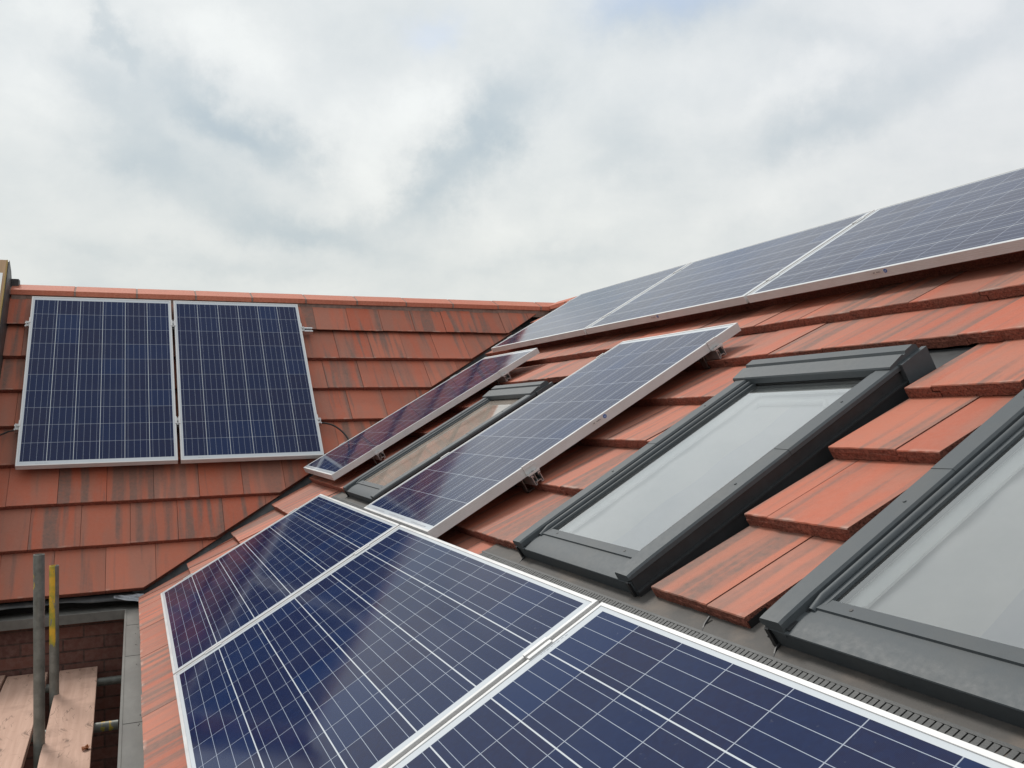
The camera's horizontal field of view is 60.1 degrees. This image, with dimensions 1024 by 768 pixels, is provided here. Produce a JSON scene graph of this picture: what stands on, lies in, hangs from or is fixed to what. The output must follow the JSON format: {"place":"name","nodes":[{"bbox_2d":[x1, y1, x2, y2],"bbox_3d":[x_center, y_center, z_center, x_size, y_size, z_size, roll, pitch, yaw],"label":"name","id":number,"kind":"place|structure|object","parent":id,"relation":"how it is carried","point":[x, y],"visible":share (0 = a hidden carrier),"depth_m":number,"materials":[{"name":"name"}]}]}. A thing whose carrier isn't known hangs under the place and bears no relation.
{"place":"outdoors","nodes":[
{"label":"outdoors","id":0,"kind":"place"},
{"bbox_2d":[0,0,1023,302],"label":"sky","id":1,"kind":"structure","parent":0,"point":[550,151],"materials":[{"name":"white"}]},
{"label":"ground","id":2,"kind":"structure","parent":0,"visible":0},
{"bbox_2d":[33,553,44,767],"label":"scaffold pole","id":3,"kind":"object","parent":2,"relation":"on","point":[38,651],"visible":1,"depth_m":4.08,"materials":[{"name":"grey metal"}]},
{"bbox_2d":[31,720,118,741],"bbox_3d":[-2.919,1.738,4.112,1.994,0.048,0.048,0,-2,-23],"label":"scaffold tube","id":4,"kind":"object","parent":3,"relation":"attached to","point":[111,725],"visible":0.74,"depth_m":4.46,"materials":[{"name":"grey metal"}]},
{"bbox_2d":[0,675,4,691],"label":"scaffold board","id":5,"kind":"object","parent":4,"relation":"on","point":[2,679],"visible":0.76,"depth_m":5.11,"materials":[{"name":"brown wood"}]},
{"bbox_2d":[0,672,47,767],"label":"scaffold board","id":6,"kind":"object","parent":4,"relation":"on","point":[16,712],"visible":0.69,"depth_m":4.43,"materials":[{"name":"brown wood"}]},
{"bbox_2d":[37,666,97,767],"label":"scaffold board","id":7,"kind":"object","parent":4,"relation":"on","point":[69,731],"visible":0.88,"depth_m":4.37,"materials":[{"name":"brown wood"}]},
{"bbox_2d":[81,744,89,750],"bbox_3d":[-1.923,1.641,3.992,0.032,0.018,0.048,-1,-2,6],"label":"dead leaf","id":8,"kind":"object","parent":7,"relation":"on","point":[86,747],"visible":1,"depth_m":3.99,"materials":[{"name":"brown plant"}]},
{"bbox_2d":[45,675,121,692],"bbox_3d":[-3.190,1.771,4.931,2.140,0.048,0.048,0,-2,-23],"label":"scaffold tube","id":9,"kind":"object","parent":3,"relation":"attached to","point":[109,680],"visible":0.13,"depth_m":5.25,"materials":[{"name":"grey metal"}]},
{"bbox_2d":[49,565,58,714],"bbox_3d":[-2.447,4.064,4.736,0.055,6.149,0.048,0,-2,-23],"label":"scaffold pole","id":10,"kind":"object","parent":2,"relation":"on","point":[53,630],"visible":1,"depth_m":4.81,"materials":[{"name":"grey metal"}]},
{"bbox_2d":[0,250,1023,767],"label":"house","id":11,"kind":"structure","parent":2,"relation":"on","point":[822,488],"depth_m":2.90,"materials":[{"name":"tile"}]},
{"bbox_2d":[14,414,321,432],"bbox_3d":[-2.442,0.253,6.454,2.074,0.194,0.122,0,-43,-23],"label":"mounting rail","id":12,"kind":"object","parent":11,"relation":"attached to","point":[16,426],"visible":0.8,"depth_m":6.37,"materials":[{"name":"metal"}]},
{"bbox_2d":[15,296,177,469],"bbox_3d":[-3.004,-0.058,6.476,0.992,1.650,0.041,0,-43,-23],"label":"solar panel","id":13,"kind":"object","parent":12,"relation":"attached to","point":[98,387],"visible":1,"depth_m":6.39,"materials":[{"name":"glass"}]},
{"bbox_2d":[173,301,323,463],"bbox_3d":[-2.073,-0.063,6.874,0.992,1.650,0.041,0,-43,-23],"label":"solar panel","id":14,"kind":"object","parent":12,"relation":"attached to","point":[244,389],"visible":0.97,"depth_m":6.79,"materials":[{"name":"glass"}]},
{"bbox_2d":[25,317,312,335],"bbox_3d":[-2.689,-0.491,7.103,2.139,0.194,0.122,0,-43,-23],"label":"mounting rail","id":15,"kind":"object","parent":11,"relation":"attached to","point":[307,330],"visible":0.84,"depth_m":7.06,"materials":[{"name":"metal"}]},
{"bbox_2d":[183,573,221,653],"bbox_3d":[-0.713,0.967,2.574,0.194,0.122,5.140,-32,10,-21],"label":"mounting rail","id":16,"kind":"object","parent":11,"relation":"attached to","point":[213,647],"visible":0.14,"depth_m":3.29,"materials":[{"name":"metal"}]},
{"bbox_2d":[161,494,399,674],"bbox_3d":[-1.163,0.865,4.176,0.992,0.040,1.650,-32,10,-21],"label":"solar panel","id":17,"kind":"object","parent":16,"relation":"attached to","point":[237,589],"visible":0.8,"depth_m":3.96,"materials":[{"name":"glass"}]},
{"bbox_2d":[173,525,598,767],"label":"solar panel","id":18,"kind":"object","parent":16,"relation":"attached to","point":[389,649],"visible":0.8,"depth_m":2.43,"materials":[{"name":"glass"}]},
{"bbox_2d":[389,602,1023,767],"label":"solar panel","id":19,"kind":"object","parent":16,"relation":"attached to","point":[602,685],"visible":1,"depth_m":1.56,"materials":[{"name":"glass"}]},
{"bbox_2d":[322,422,348,439],"bbox_3d":[-1.349,0.424,6.755,0.242,0.337,0.036,0,-43,-23],"label":"cable","id":20,"kind":"object","parent":11,"relation":"attached to","point":[338,428],"visible":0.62,"depth_m":6.82,"materials":[{"name":"black rubber"}]},
{"bbox_2d":[339,442,385,464],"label":"mounting rail","id":21,"kind":"object","parent":11,"relation":"attached to","point":[378,452],"visible":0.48,"depth_m":5.64,"materials":[{"name":"metal"}]},
{"bbox_2d":[303,348,539,479],"bbox_3d":[-0.663,0.196,6.279,1.650,0.040,0.992,-32,10,-21],"label":"solar panel","id":22,"kind":"object","parent":21,"relation":"attached to","point":[383,434],"visible":1,"depth_m":6.10,"materials":[{"name":"glass"}]},
{"bbox_2d":[288,508,552,659],"bbox_3d":[-0.203,0.646,2.805,0.194,0.122,5.140,-32,10,-21],"label":"mounting rail","id":23,"kind":"object","parent":11,"relation":"attached to","point":[537,648],"visible":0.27,"depth_m":1.99,"materials":[{"name":"metal"}]},
{"bbox_2d":[451,367,510,384],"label":"mounting rail","id":24,"kind":"object","parent":11,"relation":"attached to","point":[505,375],"visible":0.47,"depth_m":6.01,"materials":[{"name":"metal"}]},
{"bbox_2d":[441,452,543,492],"bbox_3d":[-0.058,0.352,3.946,0.194,0.122,1.051,-32,10,-21],"label":"mounting rail","id":25,"kind":"object","parent":11,"relation":"attached to","point":[534,477],"visible":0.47,"depth_m":3.46,"materials":[{"name":"metal"}]},
{"bbox_2d":[364,323,740,537],"bbox_3d":[0.152,0.176,4.043,1.650,0.040,0.994,-32,10,-21],"label":"solar panel","id":26,"kind":"object","parent":25,"relation":"attached to","point":[444,494],"visible":0.98,"depth_m":3.88,"materials":[{"name":"glass"}]},
{"bbox_2d":[508,274,778,337],"bbox_3d":[1.041,-0.474,5.165,0.194,0.122,5.070,-32,10,-21],"label":"mounting rail","id":27,"kind":"object","parent":11,"relation":"attached to","point":[771,277],"visible":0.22,"depth_m":4.38,"materials":[{"name":"metal"}]},
{"bbox_2d":[491,262,690,351],"bbox_3d":[0.550,-0.558,6.787,0.993,0.040,1.650,-32,10,-21],"label":"solar panel","id":28,"kind":"object","parent":27,"relation":"attached to","point":[578,315],"visible":0.83,"depth_m":6.64,"materials":[{"name":"glass"}]},
{"bbox_2d":[585,210,874,333],"bbox_3d":[1.205,-0.624,5.253,0.994,0.040,1.650,-32,10,-21],"label":"solar panel","id":29,"kind":"object","parent":27,"relation":"attached to","point":[735,277],"visible":0.93,"depth_m":5.06,"materials":[{"name":"glass"}]},
{"bbox_2d":[747,167,1023,302],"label":"solar panel","id":30,"kind":"object","parent":27,"relation":"attached to","point":[979,219],"visible":1,"depth_m":3.77,"materials":[{"name":"glass"}]},
{"bbox_2d":[596,337,725,368],"bbox_3d":[0.742,-0.150,4.309,0.194,0.122,1.051,-32,10,-21],"label":"mounting rail","id":31,"kind":"object","parent":11,"relation":"attached to","point":[717,352],"visible":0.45,"depth_m":3.83,"materials":[{"name":"metal"}]},
{"bbox_2d":[568,217,864,301],"bbox_3d":[1.559,-0.800,5.400,0.194,0.122,5.070,-32,10,-21],"label":"mounting rail","id":32,"kind":"object","parent":11,"relation":"attached to","point":[858,220],"visible":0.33,"depth_m":4.62,"materials":[{"name":"metal"}]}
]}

